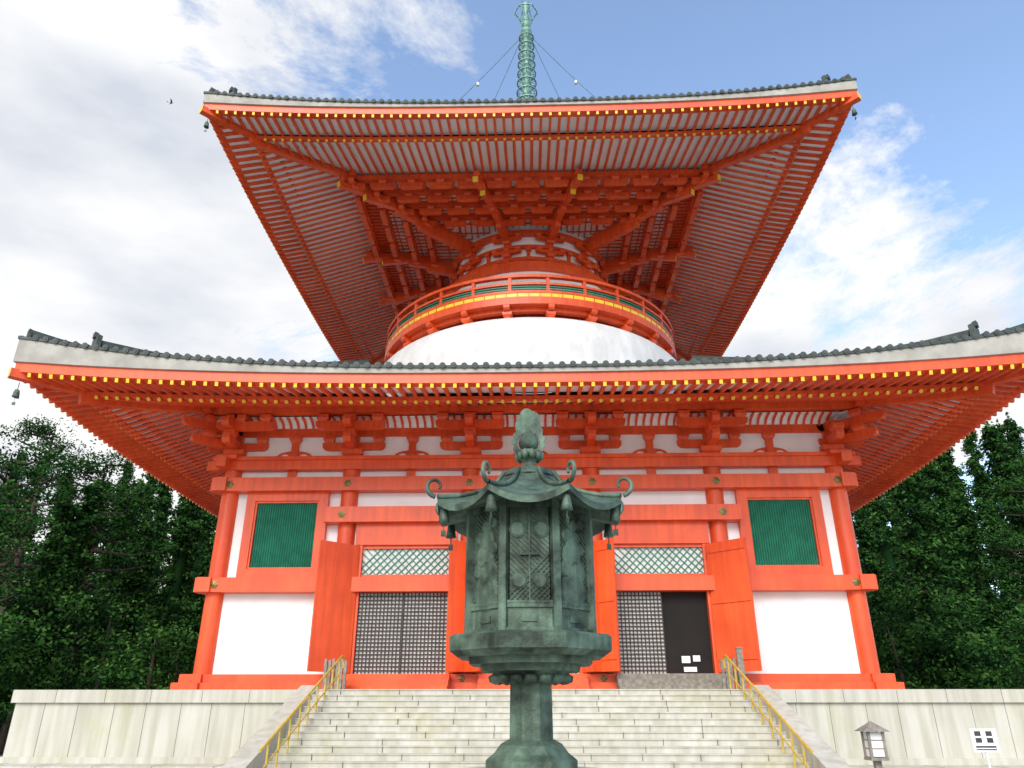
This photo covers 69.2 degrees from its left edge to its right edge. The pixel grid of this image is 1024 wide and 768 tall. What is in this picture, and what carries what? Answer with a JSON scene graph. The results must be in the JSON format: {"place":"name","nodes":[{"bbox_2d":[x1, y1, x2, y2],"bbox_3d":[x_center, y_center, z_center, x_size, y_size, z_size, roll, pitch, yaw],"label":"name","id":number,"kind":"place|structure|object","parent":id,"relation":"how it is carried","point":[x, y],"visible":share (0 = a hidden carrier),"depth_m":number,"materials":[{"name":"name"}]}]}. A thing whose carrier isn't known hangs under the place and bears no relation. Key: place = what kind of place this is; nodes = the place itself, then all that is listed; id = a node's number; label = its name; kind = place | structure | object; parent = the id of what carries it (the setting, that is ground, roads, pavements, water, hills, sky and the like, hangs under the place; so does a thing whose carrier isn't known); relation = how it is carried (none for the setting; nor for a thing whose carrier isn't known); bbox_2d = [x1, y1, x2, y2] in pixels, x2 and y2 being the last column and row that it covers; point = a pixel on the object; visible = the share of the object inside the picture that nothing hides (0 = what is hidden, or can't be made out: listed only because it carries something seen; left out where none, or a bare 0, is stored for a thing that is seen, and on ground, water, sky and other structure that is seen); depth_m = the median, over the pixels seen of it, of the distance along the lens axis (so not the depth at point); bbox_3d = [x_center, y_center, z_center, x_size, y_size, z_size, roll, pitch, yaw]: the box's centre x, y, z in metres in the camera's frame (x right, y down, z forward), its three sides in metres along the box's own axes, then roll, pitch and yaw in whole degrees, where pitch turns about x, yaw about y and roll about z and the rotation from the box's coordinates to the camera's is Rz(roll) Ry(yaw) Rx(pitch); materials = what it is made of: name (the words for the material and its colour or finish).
{"place":"outdoors","nodes":[
{"label":"outdoors","id":0,"kind":"place"},
{"bbox_2d":[0,479,44,614],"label":"pine tree","id":1,"kind":"object","parent":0,"point":[20,568],"visible":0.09,"depth_m":56.91,"materials":[{"name":"green plant"}]},
{"bbox_2d":[0,685,1023,767],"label":"stone platform stairs","id":2,"kind":"structure","parent":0,"point":[594,728],"depth_m":21.32,"materials":[{"name":"stone"}]},
{"bbox_2d":[322,659,347,688],"bbox_3d":[-5.751,9.449,24.125,0.770,0.970,0.110,-1,-24,1],"label":"wooden barrier","id":3,"kind":"object","parent":2,"relation":"on","point":[343,682],"visible":0.57,"depth_m":24.08,"materials":[{"name":"beige wood"}]},
{"bbox_2d":[259,654,812,767],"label":"stair handrails","id":4,"kind":"object","parent":2,"relation":"on","point":[279,746],"visible":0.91,"depth_m":19.10,"materials":[{"name":"metal"}]},
{"bbox_2d":[170,411,904,689],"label":"temple facade","id":5,"kind":"structure","parent":2,"relation":"on","point":[702,567],"depth_m":27.27,"materials":[{"name":"orange wood"}]},
{"bbox_2d":[7,320,1023,516],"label":"lower roof","id":6,"kind":"structure","parent":5,"relation":"on","point":[936,397],"depth_m":25.67,"materials":[{"name":"orange wood"}]},
{"bbox_2d":[379,226,681,396],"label":"pagoda dome and drum","id":7,"kind":"structure","parent":5,"relation":"on","point":[526,294],"depth_m":36.79,"materials":[{"name":"paint"}]},
{"bbox_2d":[337,168,720,316],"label":"roof brackets","id":8,"kind":"object","parent":7,"relation":"on","point":[627,229],"visible":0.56,"depth_m":41.15,"materials":[{"name":"orange wood"}]},
{"bbox_2d":[199,74,861,364],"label":"upper roof","id":9,"kind":"structure","parent":7,"relation":"on","point":[763,151],"depth_m":36.77,"materials":[{"name":"orange wood"}]},
{"bbox_2d":[458,0,593,100],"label":"spire","id":10,"kind":"structure","parent":9,"relation":"on","point":[526,56],"depth_m":53.61,"materials":[{"name":"green metal"}]},
{"bbox_2d":[181,408,886,456],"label":"roof brackets","id":11,"kind":"object","parent":5,"relation":"attached to","point":[845,429],"visible":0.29,"depth_m":29.29,"materials":[{"name":"orange wood"}]},
{"bbox_2d":[720,658,746,688],"bbox_3d":[7.094,9.310,23.809,0.770,0.970,0.110,-1,-24,1],"label":"wooden barrier","id":12,"kind":"object","parent":2,"relation":"on","point":[723,673],"visible":0.52,"depth_m":23.77,"materials":[{"name":"beige wood"}]},
{"bbox_2d":[735,647,746,688],"bbox_3d":[7.303,9.079,23.681,0.220,1.290,0.140,-1,-24,1],"label":"wooden sign post","id":13,"kind":"object","parent":2,"relation":"on","point":[740,662],"visible":0.79,"depth_m":23.70,"materials":[{"name":"grey wood"}]},
{"bbox_2d":[0,0,1023,612],"label":"sky","id":14,"kind":"structure","parent":0,"point":[124,220],"materials":[{"name":"blue"}]},
{"bbox_2d":[1010,597,1023,619],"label":"shrub","id":15,"kind":"object","parent":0,"point":[1018,607],"visible":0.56,"depth_m":43.03,"materials":[{"name":"green plant"}]},
{"label":"ground","id":16,"kind":"structure","parent":0,"visible":0},
{"bbox_2d":[0,481,16,594],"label":"cedar tree","id":17,"kind":"object","parent":16,"relation":"on","point":[15,526],"visible":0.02,"depth_m":59.77,"materials":[{"name":"green plant"}]},
{"bbox_2d":[0,446,27,546],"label":"cedar tree","id":18,"kind":"object","parent":16,"relation":"on","point":[15,466],"visible":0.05,"depth_m":86.31,"materials":[{"name":"green plant"}]},
{"bbox_2d":[1,454,47,647],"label":"cedar tree","id":19,"kind":"object","parent":16,"relation":"on","point":[43,510],"visible":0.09,"depth_m":78.61,"materials":[{"name":"green plant"}]},
{"bbox_2d":[0,626,62,730],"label":"shrub","id":20,"kind":"object","parent":16,"relation":"on","point":[4,662],"visible":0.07,"depth_m":36.96,"materials":[{"name":"green plant"}]},
{"bbox_2d":[0,424,66,613],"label":"pine tree","id":21,"kind":"object","parent":16,"relation":"on","point":[5,503],"visible":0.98,"depth_m":37.45,"materials":[{"name":"green plant"}]},
{"bbox_2d":[0,475,77,735],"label":"cedar tree","id":22,"kind":"object","parent":16,"relation":"on","point":[50,508],"visible":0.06,"depth_m":56.73,"materials":[{"name":"green plant"}]},
{"bbox_2d":[0,604,79,710],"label":"shrub","id":23,"kind":"object","parent":16,"relation":"on","point":[6,631],"visible":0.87,"depth_m":33.86,"materials":[{"name":"green plant"}]},
{"bbox_2d":[0,488,81,731],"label":"cedar tree","id":24,"kind":"object","parent":16,"relation":"on","point":[68,512],"visible":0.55,"depth_m":38.83,"materials":[{"name":"green plant"}]},
{"bbox_2d":[0,625,92,754],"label":"shrub","id":25,"kind":"object","parent":16,"relation":"on","point":[19,685],"visible":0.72,"depth_m":35.03,"materials":[{"name":"green plant"}]},
{"bbox_2d":[0,414,115,624],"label":"pine tree","id":26,"kind":"object","parent":16,"relation":"on","point":[45,432],"visible":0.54,"depth_m":50.73,"materials":[{"name":"green plant"}]},
{"bbox_2d":[19,470,110,689],"bbox_3d":[-23.530,11.428,39.054,3.535,14.281,4.037,18,-30,-36],"label":"cedar tree","id":27,"kind":"object","parent":16,"relation":"on","point":[91,504],"visible":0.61,"depth_m":39.81,"materials":[{"name":"green plant"}]},
{"bbox_2d":[0,574,130,687],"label":"shrub","id":28,"kind":"object","parent":16,"relation":"on","point":[57,615],"visible":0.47,"depth_m":36.82,"materials":[{"name":"green plant"}]},
{"bbox_2d":[47,473,114,689],"bbox_3d":[-35.270,17.177,59.919,7.061,20.531,5.898,-1,-24,1],"label":"cedar tree","id":29,"kind":"object","parent":16,"relation":"on","point":[106,501],"visible":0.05,"depth_m":62.30,"materials":[{"name":"green plant"}]},
{"bbox_2d":[0,439,174,689],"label":"pine tree","id":30,"kind":"object","parent":16,"relation":"on","point":[89,468],"visible":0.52,"depth_m":44.38,"materials":[{"name":"green plant"}]},
{"bbox_2d":[53,631,126,689],"bbox_3d":[-24.187,17.340,42.370,5.051,6.105,7.465,-6,-24,14],"label":"shrub","id":31,"kind":"object","parent":16,"relation":"on","point":[96,648],"visible":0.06,"depth_m":41.51,"materials":[{"name":"green plant"}]},
{"bbox_2d":[65,473,138,675],"bbox_3d":[-27.753,14.631,50.509,5.314,17.642,3.911,-22,-32,40],"label":"cedar tree","id":32,"kind":"object","parent":16,"relation":"on","point":[114,548],"visible":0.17,"depth_m":51.28,"materials":[{"name":"green plant"}]},
{"bbox_2d":[55,473,151,679],"bbox_3d":[-29.728,15.720,54.572,5.567,18.907,5.748,-1,-24,1],"label":"cedar tree","id":33,"kind":"object","parent":16,"relation":"on","point":[135,518],"visible":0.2,"depth_m":56.56,"materials":[{"name":"green plant"}]},
{"bbox_2d":[88,460,135,630],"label":"cedar tree","id":34,"kind":"object","parent":16,"relation":"on","point":[130,470],"visible":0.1,"depth_m":93.80,"materials":[{"name":"green plant"}]},
{"bbox_2d":[46,569,196,689],"bbox_3d":[-20.854,14.876,39.848,9.998,8.585,9.204,-21,-31,39],"label":"shrub","id":35,"kind":"object","parent":16,"relation":"on","point":[106,643],"visible":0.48,"depth_m":38.36,"materials":[{"name":"green plant"}]},
{"bbox_2d":[54,590,198,689],"bbox_3d":[-17.041,14.061,36.046,7.644,7.024,8.366,-1,-24,1],"label":"shrub","id":36,"kind":"object","parent":16,"relation":"on","point":[137,657],"visible":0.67,"depth_m":35.85,"materials":[{"name":"green plant"}]},
{"bbox_2d":[97,515,159,680],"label":"cedar tree","id":37,"kind":"object","parent":16,"relation":"on","point":[137,588],"visible":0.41,"depth_m":46.34,"materials":[{"name":"green plant"}]},
{"bbox_2d":[82,635,190,689],"bbox_3d":[-20.800,16.623,40.225,6.092,5.694,4.637,-13,-27,27],"label":"shrub","id":38,"kind":"object","parent":16,"relation":"on","point":[135,677],"visible":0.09,"depth_m":39.69,"materials":[{"name":"green plant"}]},
{"bbox_2d":[126,471,160,631],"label":"cedar tree","id":39,"kind":"object","parent":16,"relation":"on","point":[149,505],"visible":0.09,"depth_m":80.82,"materials":[{"name":"green plant"}]},
{"bbox_2d":[115,480,174,641],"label":"cedar tree","id":40,"kind":"object","parent":16,"relation":"on","point":[160,508],"visible":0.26,"depth_m":68.28,"materials":[{"name":"green plant"}]},
{"bbox_2d":[111,619,197,689],"bbox_3d":[-17.536,15.000,37.269,6.386,6.289,8.558,-1,-24,1],"label":"shrub","id":41,"kind":"object","parent":16,"relation":"on","point":[172,662],"visible":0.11,"depth_m":38.66,"materials":[{"name":"green plant"}]},
{"bbox_2d":[147,492,173,606],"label":"cedar tree","id":42,"kind":"object","parent":16,"relation":"on","point":[169,512],"visible":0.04,"depth_m":90.96,"materials":[{"name":"green plant"}]},
{"bbox_2d":[147,493,186,628],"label":"cedar tree","id":43,"kind":"object","parent":16,"relation":"on","point":[168,558],"visible":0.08,"depth_m":67.79,"materials":[{"name":"green plant"}]},
{"bbox_2d":[138,497,210,686],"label":"cedar tree","id":44,"kind":"object","parent":16,"relation":"on","point":[174,593],"visible":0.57,"depth_m":46.50,"materials":[{"name":"green plant"}]},
{"bbox_2d":[151,507,214,673],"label":"cedar tree","id":45,"kind":"object","parent":16,"relation":"on","point":[198,551],"visible":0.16,"depth_m":56.06,"materials":[{"name":"green plant"}]},
{"bbox_2d":[176,515,217,673],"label":"cedar tree","id":46,"kind":"object","parent":16,"relation":"on","point":[196,624],"visible":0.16,"depth_m":54.86,"materials":[{"name":"green plant"}]},
{"bbox_2d":[466,766,593,767],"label":"lantern base","id":47,"kind":"object","parent":16,"relation":"on","point":[485,767],"depth_m":5.84,"materials":[{"name":"stone"}]},
{"bbox_2d":[425,408,632,767],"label":"bronze lantern","id":48,"kind":"object","parent":47,"relation":"on","point":[528,529],"visible":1,"depth_m":5.60,"materials":[{"name":"green metal"}]},
{"bbox_2d":[855,510,867,595],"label":"cedar tree","id":49,"kind":"object","parent":16,"relation":"on","point":[862,515],"visible":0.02,"depth_m":98.58,"materials":[{"name":"green plant"}]},
{"bbox_2d":[853,506,877,572],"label":"cedar tree","id":50,"kind":"object","parent":16,"relation":"on","point":[862,511],"visible":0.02,"depth_m":96.89,"materials":[{"name":"green plant"}]},
{"bbox_2d":[855,721,889,767],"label":"small lantern","id":51,"kind":"object","parent":16,"relation":"on","point":[874,742],"visible":1,"depth_m":10.80,"materials":[{"name":"grey stone"}]},
{"bbox_2d":[851,508,899,667],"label":"cedar tree","id":52,"kind":"object","parent":16,"relation":"on","point":[856,523],"visible":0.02,"depth_m":57.20,"materials":[{"name":"green plant"}]},
{"bbox_2d":[854,517,916,681],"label":"cedar tree","id":53,"kind":"object","parent":16,"relation":"on","point":[867,545],"visible":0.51,"depth_m":50.02,"materials":[{"name":"green plant"}]},
{"bbox_2d":[861,495,927,648],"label":"cedar tree","id":54,"kind":"object","parent":16,"relation":"on","point":[890,519],"visible":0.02,"depth_m":64.48,"materials":[{"name":"green plant"}]},
{"bbox_2d":[884,490,909,582],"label":"cedar tree","id":55,"kind":"object","parent":16,"relation":"on","point":[892,524],"visible":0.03,"depth_m":91.85,"materials":[{"name":"green plant"}]},
{"bbox_2d":[856,491,940,688],"bbox_3d":[28.424,14.424,57.287,7.471,23.452,6.441,-4,-24,9],"label":"cedar tree","id":56,"kind":"object","parent":16,"relation":"on","point":[887,546],"visible":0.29,"depth_m":57.90,"materials":[{"name":"green plant"}]},
{"bbox_2d":[886,485,948,626],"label":"cedar tree","id":57,"kind":"object","parent":16,"relation":"on","point":[903,517],"visible":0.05,"depth_m":67.25,"materials":[{"name":"green plant"}]},
{"bbox_2d":[866,573,975,688],"bbox_3d":[22.440,15.494,41.733,7.073,8.967,12.175,-16,-28,32],"label":"shrub","id":58,"kind":"object","parent":16,"relation":"on","point":[894,666],"visible":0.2,"depth_m":41.46,"materials":[{"name":"green plant"}]},
{"bbox_2d":[916,468,955,646],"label":"cedar tree","id":59,"kind":"object","parent":16,"relation":"on","point":[924,492],"visible":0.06,"depth_m":66.50,"materials":[{"name":"green plant"}]},
{"bbox_2d":[891,472,988,688],"bbox_3d":[22.779,11.033,40.350,4.205,16.042,4.666,-1,-24,1],"label":"cedar tree","id":60,"kind":"object","parent":16,"relation":"on","point":[917,532],"visible":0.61,"depth_m":40.77,"materials":[{"name":"green plant"}]},
{"bbox_2d":[866,583,1018,688],"bbox_3d":[19.832,14.158,37.581,7.846,8.079,11.790,17,-29,-33],"label":"shrub","id":61,"kind":"object","parent":16,"relation":"on","point":[902,676],"visible":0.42,"depth_m":37.62,"materials":[{"name":"green plant"}]},
{"bbox_2d":[872,587,1023,688],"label":"shrub","id":62,"kind":"object","parent":16,"relation":"on","point":[978,618],"visible":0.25,"depth_m":39.67,"materials":[{"name":"green plant"}]},
{"bbox_2d":[899,627,1023,688],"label":"shrub","id":63,"kind":"object","parent":16,"relation":"on","point":[972,675],"visible":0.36,"depth_m":36.69,"materials":[{"name":"green plant"}]},
{"bbox_2d":[928,502,1004,687],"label":"cedar tree","id":64,"kind":"object","parent":16,"relation":"on","point":[941,521],"visible":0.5,"depth_m":46.33,"materials":[{"name":"green plant"}]},
{"bbox_2d":[920,453,1017,670],"bbox_3d":[35.828,14.289,58.555,7.180,24.717,6.980,19,-30,-36],"label":"cedar tree","id":65,"kind":"object","parent":16,"relation":"on","point":[934,483],"visible":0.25,"depth_m":61.40,"materials":[{"name":"green plant"}]},
{"bbox_2d":[937,446,1010,641],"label":"cedar tree","id":66,"kind":"object","parent":16,"relation":"on","point":[946,466],"visible":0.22,"depth_m":68.66,"materials":[{"name":"green plant"}]},
{"bbox_2d":[937,454,1013,641],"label":"cedar tree","id":67,"kind":"object","parent":16,"relation":"on","point":[976,515],"visible":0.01,"depth_m":74.01,"materials":[{"name":"green plant"}]},
{"bbox_2d":[942,627,1023,688],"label":"shrub","id":68,"kind":"object","parent":16,"relation":"on","point":[1018,682],"visible":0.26,"depth_m":36.72,"materials":[{"name":"green plant"}]},
{"bbox_2d":[947,484,1020,685],"bbox_3d":[29.015,13.626,45.996,4.635,15.830,5.219,-1,-24,1],"label":"cedar tree","id":69,"kind":"object","parent":16,"relation":"on","point":[963,514],"visible":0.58,"depth_m":47.60,"materials":[{"name":"green plant"}]},
{"bbox_2d":[969,729,999,767],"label":"notice sign","id":70,"kind":"object","parent":16,"relation":"on","point":[985,740],"visible":1,"depth_m":13.31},
{"bbox_2d":[957,592,1023,688],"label":"shrub","id":71,"kind":"object","parent":16,"relation":"on","point":[1014,630],"visible":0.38,"depth_m":39.21,"materials":[{"name":"green plant"}]},
{"bbox_2d":[960,430,1023,599],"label":"cedar tree","id":72,"kind":"object","parent":16,"relation":"on","point":[968,446],"visible":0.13,"depth_m":89.60,"materials":[{"name":"green plant"}]},
{"bbox_2d":[966,447,1023,607],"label":"pine tree","id":73,"kind":"object","parent":16,"relation":"on","point":[1006,543],"visible":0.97,"depth_m":45.73,"materials":[{"name":"green plant"}]},
{"bbox_2d":[966,452,1023,657],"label":"cedar tree","id":74,"kind":"object","parent":16,"relation":"on","point":[979,472],"visible":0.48,"depth_m":59.33,"materials":[{"name":"green plant"}]},
{"bbox_2d":[977,421,1023,657],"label":"cedar tree","id":75,"kind":"object","parent":16,"relation":"on","point":[994,445],"visible":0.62,"depth_m":47.89,"materials":[{"name":"green plant"}]},
{"bbox_2d":[988,642,1023,685],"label":"shrub","id":76,"kind":"object","parent":16,"relation":"on","point":[1005,658],"visible":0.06,"depth_m":38.31,"materials":[{"name":"green plant"}]},
{"bbox_2d":[995,418,1023,622],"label":"cedar tree","id":77,"kind":"object","parent":16,"relation":"on","point":[1001,429],"visible":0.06,"depth_m":65.97,"materials":[{"name":"green plant"}]},
{"bbox_2d":[1003,412,1023,503],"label":"cedar tree","id":78,"kind":"object","parent":16,"relation":"on","point":[1014,431],"visible":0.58,"depth_m":62.63,"materials":[{"name":"green plant"}]}
]}

